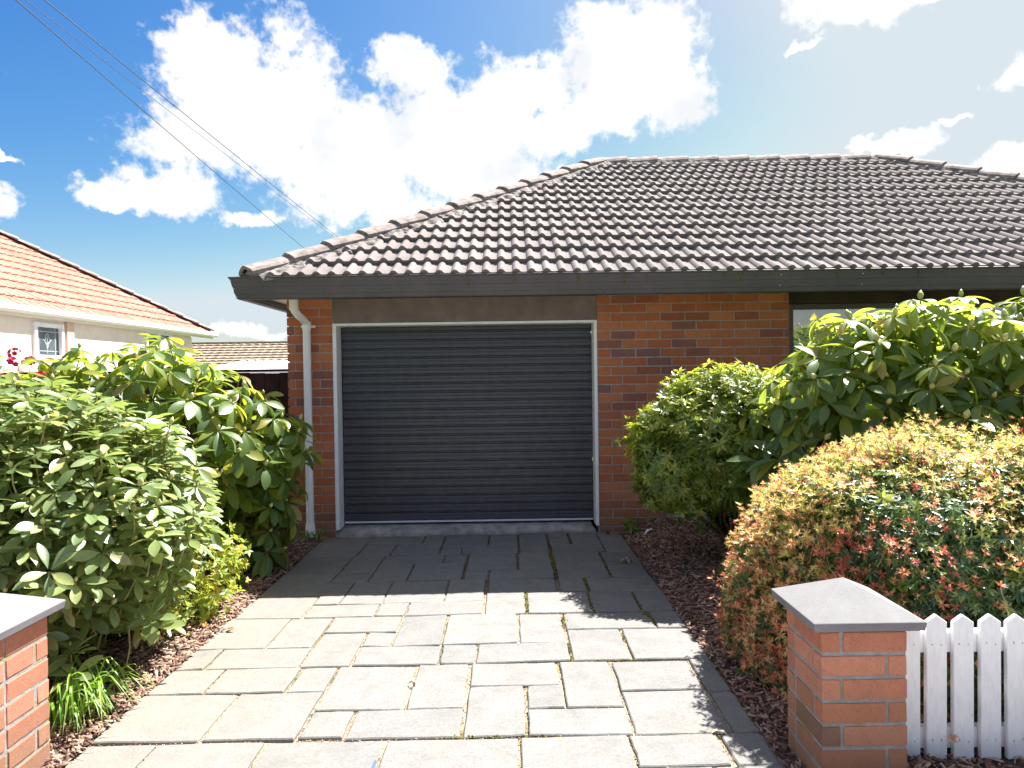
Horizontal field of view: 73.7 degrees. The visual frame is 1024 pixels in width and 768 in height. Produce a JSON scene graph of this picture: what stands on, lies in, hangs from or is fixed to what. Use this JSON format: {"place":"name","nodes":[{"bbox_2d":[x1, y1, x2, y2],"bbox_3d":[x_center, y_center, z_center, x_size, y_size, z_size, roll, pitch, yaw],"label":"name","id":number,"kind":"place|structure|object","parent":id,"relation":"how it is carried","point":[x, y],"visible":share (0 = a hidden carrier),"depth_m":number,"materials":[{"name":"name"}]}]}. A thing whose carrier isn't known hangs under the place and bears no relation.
{"place":"outdoors","nodes":[
{"label":"outdoors","id":0,"kind":"place"},
{"bbox_2d":[16,0,303,247],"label":"power line","id":1,"kind":"object","parent":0,"point":[137,105],"visible":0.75,"depth_m":11.76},
{"bbox_2d":[26,0,332,235],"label":"power line","id":2,"kind":"object","parent":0,"point":[152,98],"visible":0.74,"depth_m":11.65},
{"bbox_2d":[41,530,326,767],"bbox_3d":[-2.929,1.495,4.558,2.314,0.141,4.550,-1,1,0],"label":"bark mulch","id":3,"kind":"object","parent":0,"point":[117,640],"visible":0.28,"depth_m":3.72,"materials":[{"name":"brown wood"}]},
{"bbox_2d":[0,347,46,391],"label":"flowering shrub","id":4,"kind":"object","parent":3,"relation":"on","point":[10,359],"visible":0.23,"depth_m":5.18,"materials":[{"name":"pink plant"}]},
{"bbox_2d":[46,650,155,741],"bbox_3d":[-1.982,1.394,3.078,0.631,0.252,0.689,-1,1,0],"label":"strap leaf clump","id":5,"kind":"object","parent":3,"relation":"on","point":[70,707],"visible":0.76,"depth_m":3.03,"materials":[{"name":"green plant"}]},
{"bbox_2d":[0,371,230,717],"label":"rhododendron bush","id":6,"kind":"object","parent":3,"relation":"on","point":[104,554],"visible":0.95,"depth_m":3.38,"materials":[{"name":"green plant"}]},
{"bbox_2d":[2,369,291,530],"bbox_3d":[-3.892,0.714,6.881,3.455,1.685,0.090,-1,1,0],"label":"timber fence","id":7,"kind":"object","parent":3,"relation":"on","point":[267,383],"visible":0.06,"depth_m":6.85,"materials":[{"name":"brown wood"}]},
{"bbox_2d":[0,333,324,578],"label":"rhododendron bush","id":8,"kind":"object","parent":3,"relation":"on","point":[238,477],"visible":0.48,"depth_m":5.14,"materials":[{"name":"green plant"}]},
{"bbox_2d":[110,486,252,635],"bbox_3d":[-2.122,1.081,4.363,0.814,0.897,0.898,-1,1,0],"label":"golden shrub","id":9,"kind":"object","parent":3,"relation":"on","point":[231,556],"visible":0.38,"depth_m":4.33,"materials":[{"name":"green plant"}]},
{"bbox_2d":[205,553,249,588],"bbox_3d":[-2.083,1.353,4.947,0.351,0.291,0.192,-1,1,-22],"label":"garden weed","id":10,"kind":"object","parent":3,"relation":"on","point":[242,580],"visible":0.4,"depth_m":4.94,"materials":[{"name":"green plant"}]},
{"bbox_2d":[299,525,324,540],"bbox_3d":[-1.893,1.425,6.446,0.229,0.124,0.223,-2,1,-41],"label":"garden weed","id":11,"kind":"object","parent":3,"relation":"on","point":[315,535],"visible":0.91,"depth_m":6.43,"materials":[{"name":"green plant"}]},
{"bbox_2d":[50,530,724,727],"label":"bark strips","id":12,"kind":"object","parent":3,"relation":"on","point":[103,651],"visible":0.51,"depth_m":4.45,"materials":[{"name":"brown wood"}]},
{"bbox_2d":[45,0,337,236],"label":"power line","id":13,"kind":"object","parent":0,"point":[167,100],"visible":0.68,"depth_m":11.72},
{"bbox_2d":[213,360,288,373],"bbox_3d":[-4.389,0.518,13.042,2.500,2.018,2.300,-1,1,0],"label":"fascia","id":14,"kind":"structure","parent":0,"point":[266,364],"depth_m":12.95,"materials":[{"name":"white paint"}]},
{"bbox_2d":[62,532,787,767],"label":"driveway","id":15,"kind":"structure","parent":0,"point":[529,650],"depth_m":3.53,"materials":[{"name":"grey stone"}]},
{"bbox_2d":[620,557,630,562],"bbox_3d":[0.929,1.439,5.559,0.079,0.047,0.107,-1,1,22],"label":"dry leaf","id":16,"kind":"object","parent":15,"relation":"on","point":[627,559],"visible":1,"depth_m":5.54,"materials":[{"name":"plant"}]},
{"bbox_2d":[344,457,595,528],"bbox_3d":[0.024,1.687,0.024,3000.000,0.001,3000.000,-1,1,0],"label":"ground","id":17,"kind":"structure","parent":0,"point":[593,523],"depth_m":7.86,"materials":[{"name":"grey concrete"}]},
{"bbox_2d":[0,593,65,767],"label":"brick pillar","id":18,"kind":"structure","parent":17,"relation":"on","point":[24,712],"depth_m":2.64,"materials":[{"name":"brick"}]},
{"bbox_2d":[0,230,217,374],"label":"neighbour house","id":19,"kind":"structure","parent":17,"relation":"on","point":[52,305],"depth_m":12.82,"materials":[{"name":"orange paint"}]},
{"bbox_2d":[32,322,64,359],"bbox_3d":[-7.661,-0.702,11.258,0.100,0.600,0.730,-1,1,0],"label":"window","id":20,"kind":"structure","parent":19,"relation":"in","point":[48,338],"depth_m":11.27,"materials":[{"name":"white paint"}]},
{"bbox_2d":[145,331,172,367],"bbox_3d":[-7.674,-0.744,14.812,0.100,0.785,1.100,-1,1,0],"label":"window","id":21,"kind":"structure","parent":19,"relation":"in","point":[163,335],"depth_m":14.71,"materials":[{"name":"white paint"}]},
{"bbox_2d":[192,341,288,366],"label":"house","id":22,"kind":"structure","parent":17,"relation":"on","point":[220,353],"depth_m":42.20,"materials":[{"name":"brown tile"}]},
{"bbox_2d":[228,152,1023,537],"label":"brick house","id":23,"kind":"structure","parent":17,"relation":"on","point":[508,358],"depth_m":6.77,"materials":[{"name":"red brick"}]},
{"bbox_2d":[342,324,592,522],"bbox_3d":[-0.441,0.376,6.796,2.475,1.984,0.051,-1,1,0],"label":"garage door","id":24,"kind":"structure","parent":23,"relation":"in","point":[483,422],"depth_m":6.78,"materials":[{"name":"metal"}]},
{"bbox_2d":[788,290,1023,402],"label":"window","id":25,"kind":"structure","parent":23,"relation":"in","point":[802,306],"depth_m":6.63,"materials":[{"name":"glass"}]},
{"bbox_2d":[771,577,926,767],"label":"brick pillar","id":26,"kind":"structure","parent":17,"relation":"on","point":[847,670],"depth_m":2.48,"materials":[{"name":"brick"}]},
{"bbox_2d":[0,0,1023,341],"label":"sky","id":27,"kind":"structure","parent":0,"point":[363,114],"materials":[{"name":"blue"}]},
{"bbox_2d":[620,516,1023,767],"bbox_3d":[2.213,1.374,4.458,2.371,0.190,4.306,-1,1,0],"label":"bark mulch","id":28,"kind":"object","parent":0,"point":[918,761],"visible":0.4,"depth_m":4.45,"materials":[{"name":"brown wood"}]},
{"bbox_2d":[620,518,640,534],"bbox_3d":[1.159,1.343,6.516,0.187,0.160,0.287,0,1,40],"label":"garden weed","id":29,"kind":"object","parent":28,"relation":"on","point":[629,525],"visible":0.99,"depth_m":6.45,"materials":[{"name":"green plant"}]},
{"bbox_2d":[654,514,731,521],"bbox_3d":[1.972,1.291,6.546,1.247,0.069,0.120,-1,1,0],"label":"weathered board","id":30,"kind":"object","parent":28,"relation":"on","point":[694,518],"visible":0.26,"depth_m":6.53,"materials":[{"name":"brown wood"}]},
{"bbox_2d":[716,551,731,577],"bbox_3d":[1.517,1.301,4.784,0.191,0.252,0.236,-1,1,0],"label":"garden weed","id":31,"kind":"object","parent":28,"relation":"on","point":[723,566],"visible":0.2,"depth_m":4.77,"materials":[{"name":"green plant"}]},
{"bbox_2d":[612,358,841,554],"bbox_3d":[1.714,0.616,5.247,1.865,1.653,1.216,-1,1,0],"label":"azalea bush","id":32,"kind":"object","parent":28,"relation":"on","point":[685,451],"visible":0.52,"depth_m":4.95,"materials":[{"name":"green plant"}]},
{"bbox_2d":[707,407,1023,744],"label":"pieris hedge","id":33,"kind":"object","parent":28,"relation":"on","point":[947,504],"visible":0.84,"depth_m":3.14,"materials":[{"name":"green plant"}]},
{"bbox_2d":[720,286,1023,562],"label":"rhododendron bush","id":34,"kind":"object","parent":28,"relation":"on","point":[905,360],"visible":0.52,"depth_m":4.31,"materials":[{"name":"green plant"}]},
{"bbox_2d":[905,614,1023,758],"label":"picket fence","id":35,"kind":"object","parent":28,"relation":"on","point":[962,640],"visible":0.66,"depth_m":2.60,"materials":[{"name":"white paint"}]}
]}

